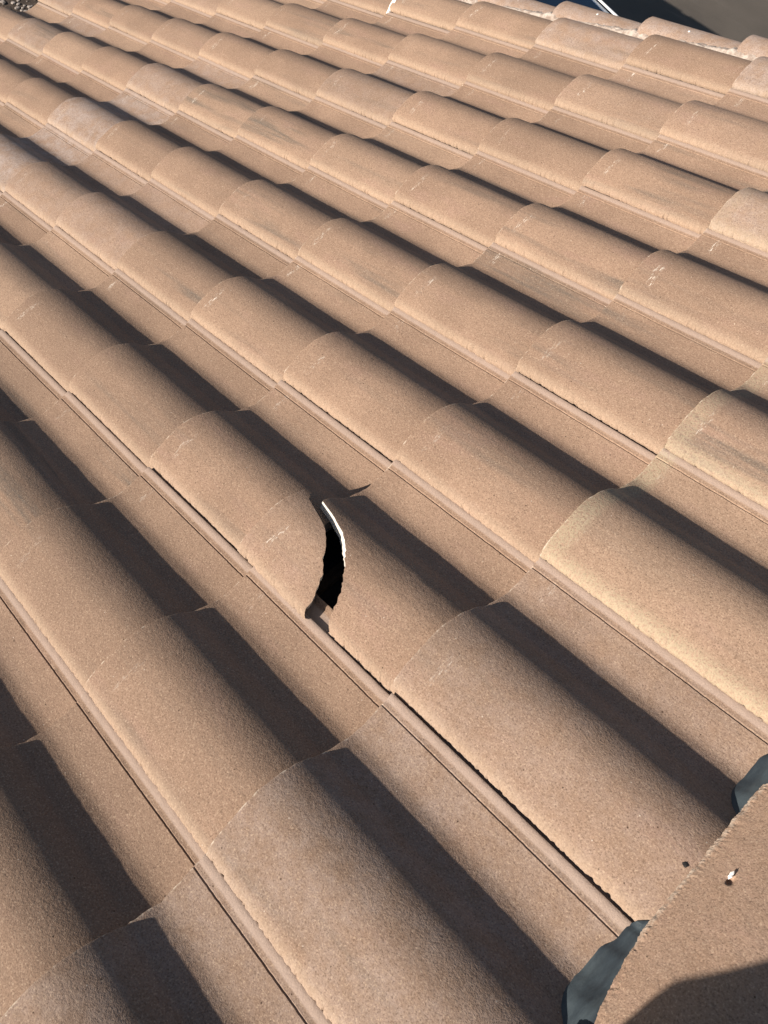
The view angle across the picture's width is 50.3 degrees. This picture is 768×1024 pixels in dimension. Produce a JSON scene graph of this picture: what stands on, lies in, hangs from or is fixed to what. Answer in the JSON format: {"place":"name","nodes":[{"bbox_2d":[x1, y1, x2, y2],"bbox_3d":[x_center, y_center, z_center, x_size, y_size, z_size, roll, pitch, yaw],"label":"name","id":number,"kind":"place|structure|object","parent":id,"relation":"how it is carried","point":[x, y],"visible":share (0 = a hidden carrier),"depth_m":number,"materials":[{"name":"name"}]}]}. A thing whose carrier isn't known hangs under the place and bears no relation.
{"place":"outdoors","nodes":[
{"label":"outdoors","id":0,"kind":"place"},
{"bbox_2d":[0,0,40,10],"bbox_3d":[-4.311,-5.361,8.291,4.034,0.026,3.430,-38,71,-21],"label":"gravel","id":1,"kind":"structure","parent":0,"point":[3,2],"depth_m":8.19,"materials":[{"name":"grey gravel"}]},
{"bbox_2d":[316,528,344,608],"bbox_3d":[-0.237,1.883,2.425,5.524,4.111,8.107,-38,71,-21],"label":"hole","id":2,"kind":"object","parent":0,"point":[328,591],"depth_m":1.35,"materials":[{"name":"black"}]},
{"bbox_2d":[0,2,68,40],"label":"barrel tile","id":3,"kind":"object","parent":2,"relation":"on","point":[10,19],"visible":0.45,"depth_m":3.54,"materials":[{"name":"concrete"}]},
{"bbox_2d":[7,13,105,54],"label":"barrel tile","id":4,"kind":"object","parent":3,"relation":"on","point":[35,35],"visible":0.65,"depth_m":3.33,"materials":[{"name":"tile"}]},
{"bbox_2d":[43,26,147,72],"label":"barrel tile","id":5,"kind":"object","parent":4,"relation":"on","point":[74,50],"visible":0.56,"depth_m":3.14,"materials":[{"name":"tile"}]},
{"bbox_2d":[82,40,195,95],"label":"barrel tile","id":6,"kind":"object","parent":5,"relation":"on","point":[118,68],"visible":0.62,"depth_m":2.95,"materials":[{"name":"concrete"}]},
{"bbox_2d":[126,56,249,112],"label":"barrel tile","id":7,"kind":"object","parent":6,"relation":"on","point":[167,87],"visible":0.62,"depth_m":2.75,"materials":[{"name":"concrete"}]},
{"bbox_2d":[178,75,311,137],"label":"barrel tile","id":8,"kind":"object","parent":7,"relation":"on","point":[229,112],"visible":0.68,"depth_m":2.56,"materials":[{"name":"concrete"}]},
{"bbox_2d":[237,96,386,168],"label":"barrel tile","id":9,"kind":"object","parent":8,"relation":"on","point":[303,136],"visible":0.66,"depth_m":2.37,"materials":[{"name":"concrete"}]},
{"bbox_2d":[309,122,472,212],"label":"barrel tile","id":10,"kind":"object","parent":9,"relation":"on","point":[388,161],"visible":0.69,"depth_m":2.17,"materials":[{"name":"concrete"}]},
{"bbox_2d":[394,151,576,246],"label":"barrel tile","id":11,"kind":"object","parent":10,"relation":"on","point":[481,197],"visible":0.72,"depth_m":1.97,"materials":[{"name":"concrete"}]},
{"bbox_2d":[494,186,701,299],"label":"barrel tile","id":12,"kind":"object","parent":11,"relation":"on","point":[598,242],"visible":0.73,"depth_m":1.78,"materials":[{"name":"tile"}]},
{"bbox_2d":[618,228,767,363],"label":"barrel tile","id":13,"kind":"object","parent":12,"relation":"on","point":[710,283],"visible":0.98,"depth_m":1.59,"materials":[{"name":"tile"}]},
{"bbox_2d":[38,0,79,14],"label":"barrel tile","id":14,"kind":"object","parent":2,"relation":"on","point":[65,6],"visible":0.36,"depth_m":3.56,"materials":[{"name":"concrete"}]},
{"bbox_2d":[72,0,167,30],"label":"barrel tile","id":15,"kind":"object","parent":14,"relation":"on","point":[102,13],"visible":0.5,"depth_m":3.42,"materials":[{"name":"concrete"}]},
{"bbox_2d":[109,0,211,42],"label":"barrel tile","id":16,"kind":"object","parent":15,"relation":"on","point":[144,24],"visible":0.52,"depth_m":3.25,"materials":[{"name":"ceramic"}]},
{"bbox_2d":[152,13,261,58],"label":"barrel tile","id":17,"kind":"object","parent":16,"relation":"on","point":[186,37],"visible":0.61,"depth_m":3.06,"materials":[{"name":"tile"}]},
{"bbox_2d":[198,26,318,81],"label":"barrel tile","id":18,"kind":"object","parent":17,"relation":"on","point":[246,57],"visible":0.57,"depth_m":2.86,"materials":[{"name":"tile"}]},
{"bbox_2d":[254,42,381,99],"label":"barrel tile","id":19,"kind":"object","parent":18,"relation":"on","point":[308,75],"visible":0.59,"depth_m":2.67,"materials":[{"name":"concrete"}]},
{"bbox_2d":[316,60,460,128],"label":"barrel tile","id":20,"kind":"object","parent":19,"relation":"on","point":[383,93],"visible":0.74,"depth_m":2.47,"materials":[{"name":"concrete"}]},
{"bbox_2d":[392,81,548,155],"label":"barrel tile","id":21,"kind":"object","parent":20,"relation":"on","point":[467,116],"visible":0.73,"depth_m":2.27,"materials":[{"name":"concrete"}]},
{"bbox_2d":[478,106,652,197],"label":"barrel tile","id":22,"kind":"object","parent":21,"relation":"on","point":[564,147],"visible":0.69,"depth_m":2.08,"materials":[{"name":"concrete"}]},
{"bbox_2d":[581,134,767,233],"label":"barrel tile","id":23,"kind":"object","parent":22,"relation":"on","point":[686,186],"visible":0.86,"depth_m":1.89,"materials":[{"name":"concrete"}]},
{"bbox_2d":[708,187,767,251],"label":"barrel tile","id":24,"kind":"object","parent":23,"relation":"on","point":[741,215],"visible":1,"depth_m":1.72,"materials":[{"name":"concrete"}]},
{"bbox_2d":[84,566,391,853],"bbox_3d":[-0.170,0.273,1.147,0.348,0.100,0.421,-37,53,-21],"label":"barrel tile","id":25,"kind":"object","parent":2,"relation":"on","point":[219,713],"visible":0.71,"depth_m":1.15,"materials":[{"name":"tile"}]},
{"bbox_2d":[206,693,634,1023],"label":"barrel tile","id":26,"kind":"object","parent":25,"relation":"on","point":[393,859],"visible":0.92,"depth_m":0.95,"materials":[{"name":"concrete"}]},
{"bbox_2d":[339,0,405,16],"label":"barrel tile","id":27,"kind":"object","parent":2,"relation":"on","point":[381,7],"visible":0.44,"depth_m":3.00,"materials":[{"name":"ceramic"}]},
{"bbox_2d":[389,0,472,30],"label":"barrel tile","id":28,"kind":"object","parent":2,"relation":"on","point":[445,14],"visible":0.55,"depth_m":2.83,"materials":[{"name":"concrete"}]},
{"bbox_2d":[456,1,552,48],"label":"barrel tile","id":29,"kind":"object","parent":2,"relation":"on","point":[512,26],"visible":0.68,"depth_m":2.65,"materials":[{"name":"ceramic"}]},
{"bbox_2d":[535,18,650,71],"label":"barrel tile","id":30,"kind":"object","parent":2,"relation":"on","point":[603,46],"visible":0.6,"depth_m":2.46,"materials":[{"name":"tile"}]},
{"bbox_2d":[552,1,641,28],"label":"rake tile","id":31,"kind":"object","parent":2,"relation":"on","point":[572,11],"visible":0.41,"depth_m":2.59,"materials":[{"name":"concrete"}]},
{"bbox_2d":[459,0,757,60],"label":"mortar bed","id":32,"kind":"object","parent":2,"relation":"on","point":[733,51],"visible":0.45,"depth_m":2.48,"materials":[{"name":"beige concrete"}]},
{"bbox_2d":[478,0,555,12],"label":"rake tile","id":33,"kind":"object","parent":32,"relation":"attached to","point":[533,5],"visible":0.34,"depth_m":2.75,"materials":[{"name":"concrete"}]},
{"bbox_2d":[737,35,767,56],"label":"rake tile","id":34,"kind":"object","parent":32,"relation":"attached to","point":[756,45],"visible":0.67,"depth_m":2.26,"materials":[{"name":"tile"}]},
{"bbox_2d":[637,16,741,48],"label":"rake tile","id":35,"kind":"object","parent":2,"relation":"on","point":[652,25],"visible":0.38,"depth_m":2.40,"materials":[{"name":"tile"}]},
{"bbox_2d":[626,34,759,96],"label":"barrel tile","id":36,"kind":"object","parent":2,"relation":"on","point":[709,69],"visible":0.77,"depth_m":2.26,"materials":[{"name":"tile"}]},
{"bbox_2d":[732,56,767,98],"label":"barrel tile","id":37,"kind":"object","parent":2,"relation":"on","point":[752,78],"visible":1,"depth_m":2.14,"materials":[{"name":"concrete"}]},
{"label":"barrel tile","id":38,"kind":"object","parent":2,"relation":"on","visible":0},
{"bbox_2d":[0,38,39,63],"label":"barrel tile","id":39,"kind":"object","parent":38,"relation":"on","point":[13,51],"visible":0.39,"depth_m":3.28,"materials":[{"name":"tile"}]},
{"bbox_2d":[0,53,78,102],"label":"barrel tile","id":40,"kind":"object","parent":39,"relation":"on","point":[13,76],"visible":0.45,"depth_m":3.04,"materials":[{"name":"ceramic"}]},
{"bbox_2d":[7,70,122,124],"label":"barrel tile","id":41,"kind":"object","parent":40,"relation":"on","point":[40,100],"visible":0.57,"depth_m":2.84,"materials":[{"name":"ceramic"}]},
{"bbox_2d":[48,88,174,157],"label":"barrel tile","id":42,"kind":"object","parent":41,"relation":"on","point":[88,123],"visible":0.5,"depth_m":2.65,"materials":[{"name":"concrete"}]},
{"bbox_2d":[95,110,233,181],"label":"barrel tile","id":43,"kind":"object","parent":42,"relation":"on","point":[141,149],"visible":0.64,"depth_m":2.45,"materials":[{"name":"concrete"}]},
{"bbox_2d":[151,135,305,216],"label":"barrel tile","id":44,"kind":"object","parent":43,"relation":"on","point":[210,182],"visible":0.57,"depth_m":2.26,"materials":[{"name":"concrete"}]},
{"bbox_2d":[219,165,388,259],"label":"barrel tile","id":45,"kind":"object","parent":44,"relation":"on","point":[289,219],"visible":0.55,"depth_m":2.06,"materials":[{"name":"ceramic"}]},
{"bbox_2d":[298,201,487,311],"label":"barrel tile","id":46,"kind":"object","parent":45,"relation":"on","point":[388,254],"visible":0.67,"depth_m":1.87,"materials":[{"name":"tile"}]},
{"bbox_2d":[394,242,611,385],"bbox_3d":[0.285,-0.419,1.674,0.340,0.100,0.421,-38,53,-21],"label":"barrel tile","id":47,"kind":"object","parent":46,"relation":"on","point":[501,307],"visible":0.69,"depth_m":1.67,"materials":[{"name":"tile"}]},
{"bbox_2d":[515,294,761,453],"bbox_3d":[0.510,-0.251,1.482,0.340,0.100,0.421,-38,53,-21],"label":"barrel tile","id":48,"kind":"object","parent":47,"relation":"on","point":[649,379],"visible":0.78,"depth_m":1.48,"materials":[{"name":"tile"}]},
{"bbox_2d":[664,357,767,508],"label":"barrel tile","id":49,"kind":"object","parent":48,"relation":"on","point":[721,435],"visible":1,"depth_m":1.31,"materials":[{"name":"tile"}]},
{"bbox_2d":[602,0,767,41],"bbox_3d":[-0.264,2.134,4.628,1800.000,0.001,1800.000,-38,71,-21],"label":"ground","id":50,"kind":"structure","parent":0,"point":[740,20],"depth_m":9.00,"materials":[{"name":"concrete"}]},
{"bbox_2d":[536,0,617,15],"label":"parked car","id":51,"kind":"object","parent":50,"relation":"on","point":[596,4],"visible":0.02,"depth_m":7.16,"materials":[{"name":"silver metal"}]},
{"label":"barrel tile","id":52,"kind":"object","parent":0,"visible":0},
{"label":"barrel tile","id":53,"kind":"object","parent":52,"relation":"on","visible":0},
{"bbox_2d":[174,0,227,16],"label":"barrel tile","id":54,"kind":"object","parent":53,"relation":"on","point":[208,7],"visible":0.48,"depth_m":3.27,"materials":[{"name":"concrete"}]},
{"bbox_2d":[216,0,323,28],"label":"barrel tile","id":55,"kind":"object","parent":54,"relation":"on","point":[256,13],"visible":0.52,"depth_m":3.13,"materials":[{"name":"concrete"}]},
{"bbox_2d":[265,0,383,45],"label":"barrel tile","id":56,"kind":"object","parent":55,"relation":"on","point":[309,25],"visible":0.62,"depth_m":2.97,"materials":[{"name":"concrete"}]},
{"bbox_2d":[323,12,449,64],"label":"barrel tile","id":57,"kind":"object","parent":56,"relation":"on","point":[382,38],"visible":0.69,"depth_m":2.77,"materials":[{"name":"concrete"}]},
{"bbox_2d":[388,26,529,85],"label":"barrel tile","id":58,"kind":"object","parent":57,"relation":"on","point":[455,55],"visible":0.64,"depth_m":2.58,"materials":[{"name":"tile"}]},
{"bbox_2d":[466,44,618,110],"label":"barrel tile","id":59,"kind":"object","parent":58,"relation":"on","point":[539,76],"visible":0.67,"depth_m":2.38,"materials":[{"name":"ceramic"}]},
{"bbox_2d":[554,64,724,140],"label":"barrel tile","id":60,"kind":"object","parent":59,"relation":"on","point":[637,101],"visible":0.74,"depth_m":2.19,"materials":[{"name":"ceramic"}]},
{"bbox_2d":[659,88,767,171],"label":"barrel tile","id":61,"kind":"object","parent":60,"relation":"on","point":[732,123],"visible":0.98,"depth_m":1.99,"materials":[{"name":"concrete"}]},
{"bbox_2d":[386,0,395,13],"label":"sealant smear","id":62,"kind":"object","parent":56,"relation":"on","point":[388,10],"visible":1,"depth_m":2.93},
{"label":"barrel tile","id":63,"kind":"object","parent":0,"visible":0},
{"bbox_2d":[561,754,767,1023],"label":"ridge flashing","id":64,"kind":"object","parent":63,"relation":"on","point":[587,988],"visible":0.23,"depth_m":0.89,"materials":[{"name":"grey metal"}]},
{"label":"barrel tile","id":65,"kind":"object","parent":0,"visible":0},
{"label":"barrel tile","id":66,"kind":"object","parent":65,"relation":"on","visible":0},
{"bbox_2d":[0,577,84,748],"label":"barrel tile","id":67,"kind":"object","parent":66,"relation":"on","point":[41,688],"visible":0.49,"depth_m":1.25,"materials":[{"name":"tile"}]},
{"bbox_2d":[0,691,204,1017],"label":"barrel tile","id":68,"kind":"object","parent":67,"relation":"on","point":[97,839],"visible":0.7,"depth_m":1.05,"materials":[{"name":"tile"}]},
{"bbox_2d":[0,854,331,1023],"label":"barrel tile","id":69,"kind":"object","parent":68,"relation":"on","point":[194,946],"visible":0.78,"depth_m":0.93,"materials":[{"name":"tile"}]},
{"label":"barrel tile","id":70,"kind":"object","parent":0,"visible":0},
{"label":"barrel tile","id":71,"kind":"object","parent":70,"relation":"on","visible":0},
{"bbox_2d":[0,329,66,421],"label":"barrel tile","id":72,"kind":"object","parent":71,"relation":"on","point":[30,387],"visible":0.48,"depth_m":1.76,"materials":[{"name":"concrete"}]},
{"bbox_2d":[0,391,146,550],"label":"barrel tile","id":73,"kind":"object","parent":72,"relation":"on","point":[69,448],"visible":0.55,"depth_m":1.55,"materials":[{"name":"tile"}]},
{"bbox_2d":[0,467,252,687],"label":"barrel tile","id":74,"kind":"object","parent":73,"relation":"on","point":[92,587],"visible":0.69,"depth_m":1.34,"materials":[{"name":"concrete"}]},
{"bbox_2d":[237,489,325,618],"bbox_3d":[-0.129,0.058,1.292,0.147,0.053,0.192,-37,53,-20],"label":"broken tile corner","id":75,"kind":"object","parent":74,"relation":"on","point":[282,547],"visible":1,"depth_m":1.28,"materials":[{"name":"tile"}]},
{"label":"barrel tile","id":76,"kind":"object","parent":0,"visible":0},
{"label":"barrel tile","id":77,"kind":"object","parent":76,"relation":"on","visible":0},
{"bbox_2d":[0,191,52,245],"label":"barrel tile","id":78,"kind":"object","parent":77,"relation":"on","point":[21,224],"visible":0.48,"depth_m":2.27,"materials":[{"name":"concrete"}]},
{"bbox_2d":[0,225,114,330],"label":"barrel tile","id":79,"kind":"object","parent":78,"relation":"on","point":[56,257],"visible":0.61,"depth_m":2.05,"materials":[{"name":"tile"}]},
{"bbox_2d":[3,268,187,392],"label":"barrel tile","id":80,"kind":"object","parent":79,"relation":"on","point":[62,337],"visible":0.67,"depth_m":1.84,"materials":[{"name":"concrete"}]},
{"bbox_2d":[68,318,276,468],"bbox_3d":[-0.387,-0.239,1.642,0.343,0.100,0.421,-37,53,-21],"label":"barrel tile","id":81,"kind":"object","parent":80,"relation":"on","point":[142,403],"visible":0.72,"depth_m":1.65,"materials":[{"name":"concrete"}]},
{"bbox_2d":[149,380,392,549],"bbox_3d":[-0.180,-0.086,1.464,0.343,0.097,0.373,-38,53,-21],"label":"barrel tile","id":82,"kind":"object","parent":81,"relation":"on","point":[233,478],"visible":0.82,"depth_m":1.46,"materials":[{"name":"tile"}]},
{"bbox_2d":[320,460,534,738],"bbox_3d":[0.059,0.097,1.260,0.341,0.093,0.423,-38,53,-21],"label":"cracked barrel tile","id":83,"kind":"object","parent":82,"relation":"on","point":[424,561],"visible":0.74,"depth_m":1.26,"materials":[{"name":"tile"}]},
{"bbox_2d":[392,557,767,920],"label":"barrel tile","id":84,"kind":"object","parent":83,"relation":"on","point":[613,754],"visible":0.86,"depth_m":1.05,"materials":[{"name":"concrete"}]},
{"bbox_2d":[594,784,767,1023],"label":"cap tile","id":85,"kind":"object","parent":84,"relation":"on","point":[698,953],"visible":1,"depth_m":0.82,"materials":[{"name":"concrete"}]},
{"bbox_2d":[728,871,733,878],"bbox_3d":[0.365,0.382,0.860,0.011,0.002,0.004,-41,54,-17],"label":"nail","id":86,"kind":"object","parent":85,"relation":"on","point":[731,874],"visible":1,"depth_m":0.86,"materials":[{"name":"silver metal"}]},
{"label":"barrel tile","id":87,"kind":"object","parent":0,"visible":0},
{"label":"barrel tile","id":88,"kind":"object","parent":87,"relation":"on","visible":0},
{"bbox_2d":[0,102,44,137],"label":"barrel tile","id":89,"kind":"object","parent":88,"relation":"on","point":[15,122],"visible":0.39,"depth_m":2.78,"materials":[{"name":"ceramic"}]},
{"bbox_2d":[0,123,92,191],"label":"barrel tile","id":90,"kind":"object","parent":89,"relation":"on","point":[47,142],"visible":0.57,"depth_m":2.55,"materials":[{"name":"ceramic"}]},
{"bbox_2d":[5,149,147,237],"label":"barrel tile","id":91,"kind":"object","parent":90,"relation":"on","point":[48,193],"visible":0.66,"depth_m":2.34,"materials":[{"name":"ceramic"}]},
{"bbox_2d":[56,178,214,269],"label":"barrel tile","id":92,"kind":"object","parent":91,"relation":"on","point":[110,230],"visible":0.61,"depth_m":2.15,"materials":[{"name":"concrete"}]},
{"bbox_2d":[117,214,292,320],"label":"barrel tile","id":93,"kind":"object","parent":92,"relation":"on","point":[182,275],"visible":0.66,"depth_m":1.95,"materials":[{"name":"concrete"}]},
{"bbox_2d":[190,256,389,382],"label":"barrel tile","id":94,"kind":"object","parent":93,"relation":"on","point":[272,327],"visible":0.73,"depth_m":1.76,"materials":[{"name":"tile"}]},
{"bbox_2d":[282,307,509,460],"bbox_3d":[0.064,-0.248,1.564,0.340,0.100,0.421,-38,53,-21],"label":"barrel tile","id":95,"kind":"object","parent":94,"relation":"on","point":[388,385],"visible":0.69,"depth_m":1.56,"materials":[{"name":"tile"}]},
{"bbox_2d":[395,371,656,562],"bbox_3d":[0.284,-0.076,1.370,0.341,0.100,0.421,-37,53,-21],"label":"barrel tile","id":96,"kind":"object","parent":95,"relation":"on","point":[524,465],"visible":0.71,"depth_m":1.37,"materials":[{"name":"concrete"}]},
{"bbox_2d":[540,448,767,723],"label":"barrel tile","id":97,"kind":"object","parent":96,"relation":"on","point":[666,549],"visible":0.95,"depth_m":1.18,"materials":[{"name":"tile"}]}
]}

